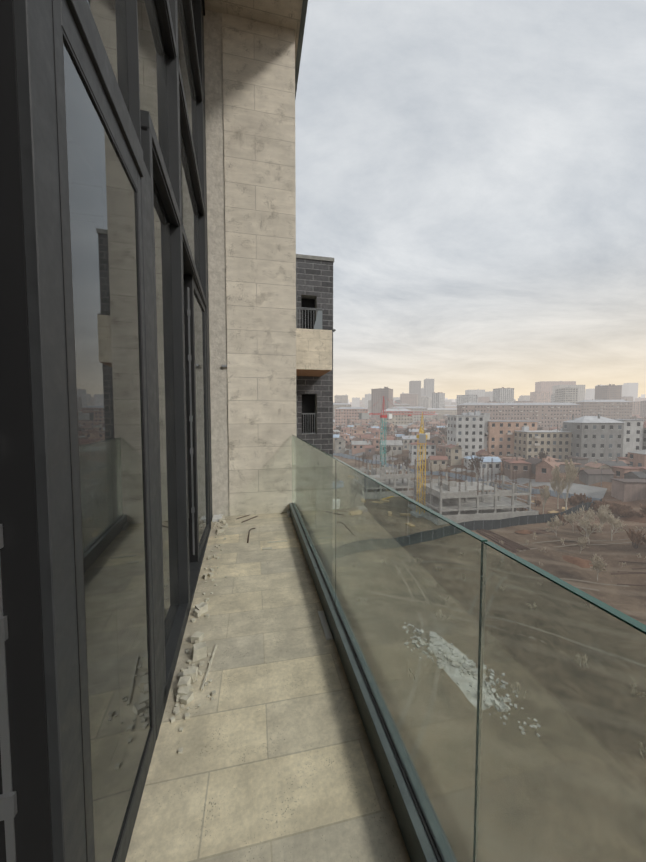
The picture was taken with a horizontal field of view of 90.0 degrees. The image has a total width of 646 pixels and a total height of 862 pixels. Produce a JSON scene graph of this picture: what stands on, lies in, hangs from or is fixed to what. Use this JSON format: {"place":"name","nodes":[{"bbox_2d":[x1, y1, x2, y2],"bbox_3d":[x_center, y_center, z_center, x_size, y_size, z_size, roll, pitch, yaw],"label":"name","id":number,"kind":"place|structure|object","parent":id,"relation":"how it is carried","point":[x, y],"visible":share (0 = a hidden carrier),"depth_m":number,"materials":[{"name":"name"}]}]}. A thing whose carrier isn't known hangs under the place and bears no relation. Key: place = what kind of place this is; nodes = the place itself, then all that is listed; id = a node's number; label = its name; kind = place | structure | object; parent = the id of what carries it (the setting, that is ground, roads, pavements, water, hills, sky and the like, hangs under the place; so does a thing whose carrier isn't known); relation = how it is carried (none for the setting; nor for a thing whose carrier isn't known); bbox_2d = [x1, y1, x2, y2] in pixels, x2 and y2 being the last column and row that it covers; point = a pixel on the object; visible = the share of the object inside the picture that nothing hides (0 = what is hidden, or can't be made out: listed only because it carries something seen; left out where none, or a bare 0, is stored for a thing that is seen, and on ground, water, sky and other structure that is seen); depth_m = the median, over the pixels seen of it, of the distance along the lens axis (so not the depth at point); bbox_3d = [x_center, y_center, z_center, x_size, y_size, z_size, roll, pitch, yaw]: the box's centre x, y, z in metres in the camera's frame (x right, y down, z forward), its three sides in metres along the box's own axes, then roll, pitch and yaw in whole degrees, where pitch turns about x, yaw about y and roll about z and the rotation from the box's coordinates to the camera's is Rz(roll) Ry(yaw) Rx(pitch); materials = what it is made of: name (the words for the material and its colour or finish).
{"place":"outdoors","nodes":[
{"label":"outdoors","id":0,"kind":"place"},
{"bbox_2d":[222,12,296,515],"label":"pier wall","id":1,"kind":"structure","parent":0,"point":[259,136],"depth_m":4.40,"materials":[{"name":"beige stone"}]},
{"bbox_2d":[183,9,229,515],"bbox_3d":[-1.794,-2.011,5.353,0.550,6.850,2.188,-1,3,-12],"label":"pier mortar band","id":2,"kind":"object","parent":1,"relation":"attached to","point":[213,67],"visible":0.29,"depth_m":4.30,"materials":[{"name":"grey concrete"}]},
{"bbox_2d":[204,0,302,63],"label":"roof soffit","id":3,"kind":"structure","parent":1,"relation":"on","point":[284,13],"depth_m":4.13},
{"bbox_2d":[295,0,307,98],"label":"roof fascia","id":4,"kind":"structure","parent":3,"relation":"attached to","point":[301,30],"depth_m":4.44,"materials":[{"name":"black metal"}]},
{"bbox_2d":[334,449,606,498],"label":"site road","id":5,"kind":"structure","parent":0,"point":[594,491],"depth_m":121.02,"materials":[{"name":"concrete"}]},
{"bbox_2d":[295,0,645,402],"label":"sky","id":6,"kind":"structure","parent":0,"point":[471,174],"materials":[{"name":"grey"}]},
{"bbox_2d":[333,425,645,624],"bbox_3d":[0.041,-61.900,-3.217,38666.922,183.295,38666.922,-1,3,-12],"label":"terrain","id":7,"kind":"structure","parent":0,"point":[630,601],"depth_m":67.34,"materials":[{"name":"brown soil"}]},
{"bbox_2d":[296,258,332,455],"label":"brick wall","id":8,"kind":"structure","parent":7,"relation":"on","point":[314,289],"depth_m":11.08,"materials":[{"name":"brick"}]},
{"bbox_2d":[296,328,331,369],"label":"balcony parapet","id":9,"kind":"structure","parent":8,"relation":"attached to","point":[313,349],"depth_m":9.41,"materials":[{"name":"stone"}]},
{"bbox_2d":[296,369,330,376],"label":"balcony soffit","id":10,"kind":"structure","parent":9,"relation":"attached to","point":[305,372],"depth_m":10.03,"materials":[{"name":"brown wood"}]},
{"bbox_2d":[296,254,333,262],"bbox_3d":[-3.330,-6.151,17.358,4.650,0.120,14.030,-1,3,-12],"label":"wing coping","id":11,"kind":"object","parent":8,"relation":"on","point":[311,257],"visible":0.14,"depth_m":10.85,"materials":[{"name":"concrete"}]},
{"bbox_2d":[296,307,335,433],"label":"wing railings","id":12,"kind":"object","parent":8,"relation":"on","point":[308,309],"visible":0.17,"depth_m":10.43,"materials":[{"name":"black metal"}]},
{"bbox_2d":[314,310,321,329],"bbox_3d":[-0.279,-3.369,10.709,0.400,1.150,0.562,-1,3,-12],"label":"glass panel","id":13,"kind":"object","parent":12,"relation":"attached to","point":[318,323],"visible":0.42,"depth_m":10.44,"materials":[{"name":"clear glass"}]},
{"bbox_2d":[361,453,409,473],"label":"bare trees","id":14,"kind":"object","parent":7,"relation":"on","point":[364,457],"visible":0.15,"depth_m":151.40,"materials":[{"name":"brown plant"}]},
{"bbox_2d":[355,462,427,495],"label":"unfinished building","id":15,"kind":"structure","parent":7,"relation":"on","point":[397,480],"depth_m":114.93,"materials":[{"name":"concrete"}]},
{"bbox_2d":[355,452,421,470],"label":"concrete column","id":16,"kind":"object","parent":15,"relation":"on","point":[381,463],"visible":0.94,"depth_m":119.95,"materials":[{"name":"brown"}]},
{"bbox_2d":[359,396,436,465],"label":"tower crane","id":17,"kind":"object","parent":7,"relation":"on","point":[366,416],"visible":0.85,"depth_m":127.32,"materials":[{"name":"teal"}]},
{"bbox_2d":[416,412,429,505],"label":"tower crane","id":18,"kind":"object","parent":7,"relation":"on","point":[422,437],"visible":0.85,"depth_m":91.90,"materials":[{"name":"orange"}]},
{"bbox_2d":[333,453,600,502],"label":"fence light","id":19,"kind":"object","parent":7,"relation":"on","point":[468,479],"visible":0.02,"depth_m":138.44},
{"bbox_2d":[344,457,601,526],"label":"site fence posts","id":20,"kind":"object","parent":7,"relation":"on","point":[524,490],"visible":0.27,"depth_m":96.53,"materials":[{"name":"grey"}]},
{"bbox_2d":[411,477,536,510],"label":"site scaffolds","id":21,"kind":"object","parent":7,"relation":"on","point":[524,500],"visible":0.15,"depth_m":93.87,"materials":[{"name":"silver metal"}]},
{"bbox_2d":[414,472,538,522],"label":"unfinished building","id":22,"kind":"structure","parent":7,"relation":"on","point":[466,503],"depth_m":88.79,"materials":[{"name":"concrete"}]},
{"bbox_2d":[414,458,531,494],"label":"rebar","id":23,"kind":"object","parent":22,"relation":"on","point":[477,467],"visible":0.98,"depth_m":91.41,"materials":[{"name":"brown"}]},
{"bbox_2d":[352,436,601,485],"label":"utility poles and wires","id":24,"kind":"object","parent":7,"relation":"on","point":[532,458],"visible":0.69,"depth_m":120.14,"materials":[{"name":"silver metal"}]},
{"bbox_2d":[333,417,645,481],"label":"buildings","id":25,"kind":"structure","parent":7,"relation":"on","point":[547,475],"depth_m":170.46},
{"bbox_2d":[335,419,641,475],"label":"city windows","id":26,"kind":"structure","parent":25,"relation":"attached to","point":[525,468],"depth_m":170.59,"materials":[{"name":"black glass"}]},
{"bbox_2d":[333,418,645,468],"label":"city roofs","id":27,"kind":"object","parent":25,"relation":"on","point":[392,441],"visible":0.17,"depth_m":202.01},
{"bbox_2d":[333,385,645,420],"bbox_3d":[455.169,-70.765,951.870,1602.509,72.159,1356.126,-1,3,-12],"label":"distant buildings","id":28,"kind":"structure","parent":7,"relation":"on","point":[637,411],"depth_m":538.41,"materials":[{"name":"grey concrete"}]},
{"bbox_2d":[333,386,645,419],"bbox_3d":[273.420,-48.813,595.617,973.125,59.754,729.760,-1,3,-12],"label":"city windows","id":29,"kind":"structure","parent":28,"relation":"attached to","point":[427,406],"depth_m":540.78,"materials":[{"name":"grey glass"}]},
{"bbox_2d":[333,384,645,417],"bbox_3d":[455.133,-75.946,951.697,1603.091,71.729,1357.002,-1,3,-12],"label":"city roofs","id":30,"kind":"structure","parent":28,"relation":"on","point":[445,408],"depth_m":573.79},
{"bbox_2d":[333,415,645,478],"bbox_3d":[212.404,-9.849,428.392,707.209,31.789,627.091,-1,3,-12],"label":"city bare trees","id":31,"kind":"object","parent":7,"relation":"on","point":[477,459],"visible":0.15,"depth_m":231.09,"materials":[{"name":"brown plant"}]},
{"bbox_2d":[335,399,645,501],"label":"apartment buildings","id":32,"kind":"structure","parent":7,"relation":"on","point":[624,492],"depth_m":162.63,"materials":[{"name":"beige concrete"}]},
{"bbox_2d":[336,403,645,467],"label":"building windows","id":33,"kind":"structure","parent":32,"relation":"attached to","point":[536,443],"depth_m":162.93,"materials":[{"name":"grey glass"}]},
{"bbox_2d":[336,400,645,482],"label":"building roofs","id":34,"kind":"structure","parent":32,"relation":"on","point":[595,419],"depth_m":149.72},
{"bbox_2d":[348,379,644,408],"bbox_3d":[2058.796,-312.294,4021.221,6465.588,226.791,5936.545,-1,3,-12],"label":"distant buildings","id":35,"kind":"structure","parent":7,"relation":"on","point":[628,389],"depth_m":850.76,"materials":[{"name":"grey concrete"}]},
{"bbox_2d":[349,378,645,403],"bbox_3d":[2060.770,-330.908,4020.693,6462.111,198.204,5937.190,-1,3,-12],"label":"city roofs","id":36,"kind":"structure","parent":7,"relation":"on","point":[477,389],"depth_m":754.47,"materials":[{"name":"grey"}]},
{"bbox_2d":[515,530,532,533],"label":"soil mound","id":37,"kind":"object","parent":7,"relation":"on","point":[524,531],"visible":1,"depth_m":75.78,"materials":[{"name":"brown soil"}]},
{"bbox_2d":[458,499,601,529],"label":"dark site fence","id":38,"kind":"object","parent":7,"relation":"on","point":[496,524],"visible":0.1,"depth_m":82.79,"materials":[{"name":"grey metal"}]},
{"bbox_2d":[531,501,567,513],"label":"timber stacks","id":39,"kind":"object","parent":7,"relation":"on","point":[553,511],"visible":0.04,"depth_m":94.61,"materials":[{"name":"beige wood"}]},
{"bbox_2d":[539,458,579,513],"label":"trees","id":40,"kind":"object","parent":7,"relation":"on","point":[571,470],"visible":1,"depth_m":91.71,"materials":[{"name":"beige plant"}]},
{"bbox_2d":[476,529,645,585],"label":"dirt patches","id":41,"kind":"object","parent":7,"relation":"on","point":[506,541],"visible":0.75,"depth_m":69.97,"materials":[{"name":"brown soil"}]},
{"bbox_2d":[499,526,645,566],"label":"shrubs","id":42,"kind":"object","parent":7,"relation":"on","point":[527,541],"visible":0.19,"depth_m":69.27,"materials":[{"name":"beige plant"}]},
{"bbox_2d":[562,555,592,567],"bbox_3d":[49.134,24.761,62.202,4.334,0.959,6.050,-1,3,-12],"label":"dirt patch","id":43,"kind":"object","parent":7,"relation":"on","point":[581,563],"visible":0.85,"depth_m":61.27,"materials":[{"name":"brown soil"}]},
{"bbox_2d":[514,536,644,590],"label":"dirt tracks","id":44,"kind":"object","parent":7,"relation":"on","point":[584,544],"visible":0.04,"depth_m":67.74},
{"bbox_2d":[519,493,645,548],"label":"bare trees","id":45,"kind":"object","parent":7,"relation":"on","point":[617,509],"visible":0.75,"depth_m":89.93,"materials":[{"name":"brown plant"}]},
{"bbox_2d":[546,504,625,580],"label":"bare trees","id":46,"kind":"object","parent":7,"relation":"on","point":[603,515],"visible":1,"depth_m":70.93,"materials":[{"name":"beige plant"}]},
{"bbox_2d":[621,511,645,522],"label":"dirt patch","id":47,"kind":"object","parent":7,"relation":"on","point":[634,518],"visible":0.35,"depth_m":83.98,"materials":[{"name":"brown soil"}]},
{"bbox_3d":[-5.213,15.938,-7.037,14.500,27.720,26.820,-1,3,-12],"label":"building wall","id":48,"kind":"object","parent":7,"relation":"on","visible":0},
{"bbox_2d":[125,513,410,861],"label":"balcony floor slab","id":49,"kind":"structure","parent":48,"relation":"on","point":[275,761],"depth_m":1.40,"materials":[{"name":"tile"}]},
{"bbox_2d":[14,0,212,861],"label":"glazing frames","id":50,"kind":"structure","parent":49,"relation":"on","point":[76,23],"depth_m":0.74,"materials":[{"name":"black metal"}]},
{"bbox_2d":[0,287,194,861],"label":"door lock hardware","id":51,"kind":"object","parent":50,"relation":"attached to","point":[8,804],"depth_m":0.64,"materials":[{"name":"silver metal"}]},
{"bbox_2d":[0,0,204,861],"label":"glazing gaskets","id":52,"kind":"object","parent":50,"relation":"attached to","point":[22,612],"visible":0.62,"depth_m":0.63,"materials":[{"name":"black rubber"}]},
{"bbox_2d":[63,0,206,861],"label":"window glass","id":53,"kind":"object","parent":50,"relation":"in","point":[102,206],"visible":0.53,"depth_m":1.05,"materials":[{"name":"glass"}]},
{"bbox_2d":[170,515,227,754],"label":"stone chunks","id":54,"kind":"object","parent":49,"relation":"on","point":[183,695],"visible":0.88,"depth_m":1.83,"materials":[{"name":"beige stone"}]},
{"bbox_2d":[212,514,222,521],"bbox_3d":[-1.406,1.166,4.324,0.120,0.050,0.160,-1,3,-12],"label":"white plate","id":55,"kind":"object","parent":49,"relation":"on","point":[216,518],"visible":0.79,"depth_m":4.28,"materials":[{"name":"white"}]},
{"bbox_2d":[201,540,287,690],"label":"offcut strips","id":56,"kind":"object","parent":49,"relation":"on","point":[214,650],"visible":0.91,"depth_m":1.88,"materials":[{"name":"wood"}]},
{"bbox_2d":[237,515,257,542],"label":"rebar rods","id":57,"kind":"object","parent":49,"relation":"on","point":[251,528],"visible":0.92,"depth_m":4.27,"materials":[{"name":"brown metal"}]},
{"bbox_2d":[318,610,332,639],"bbox_3d":[0.012,1.296,2.167,0.040,0.011,0.290,-1,3,-12],"label":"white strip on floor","id":58,"kind":"object","parent":49,"relation":"on","point":[326,628],"visible":0.86,"depth_m":2.14,"materials":[{"name":"white"}]},
{"bbox_2d":[289,503,437,861],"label":"railing base channel","id":59,"kind":"object","parent":49,"relation":"on","point":[418,845],"visible":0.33,"depth_m":1.32,"materials":[{"name":"grey metal"}]},
{"bbox_2d":[292,504,440,861],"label":"balustrade gasket","id":60,"kind":"object","parent":59,"relation":"in","point":[417,808],"visible":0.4,"depth_m":1.28,"materials":[{"name":"black rubber"}]},
{"bbox_2d":[292,435,645,861],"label":"balustrade glass panels","id":61,"kind":"object","parent":49,"relation":"on","point":[508,695],"visible":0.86,"depth_m":0.74,"materials":[{"name":"clear glass"}]},
{"bbox_2d":[293,435,645,633],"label":"glass railing handrail","id":62,"kind":"object","parent":61,"relation":"attached to","point":[625,618],"visible":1,"depth_m":0.61,"materials":[{"name":"green glass"}]}
]}

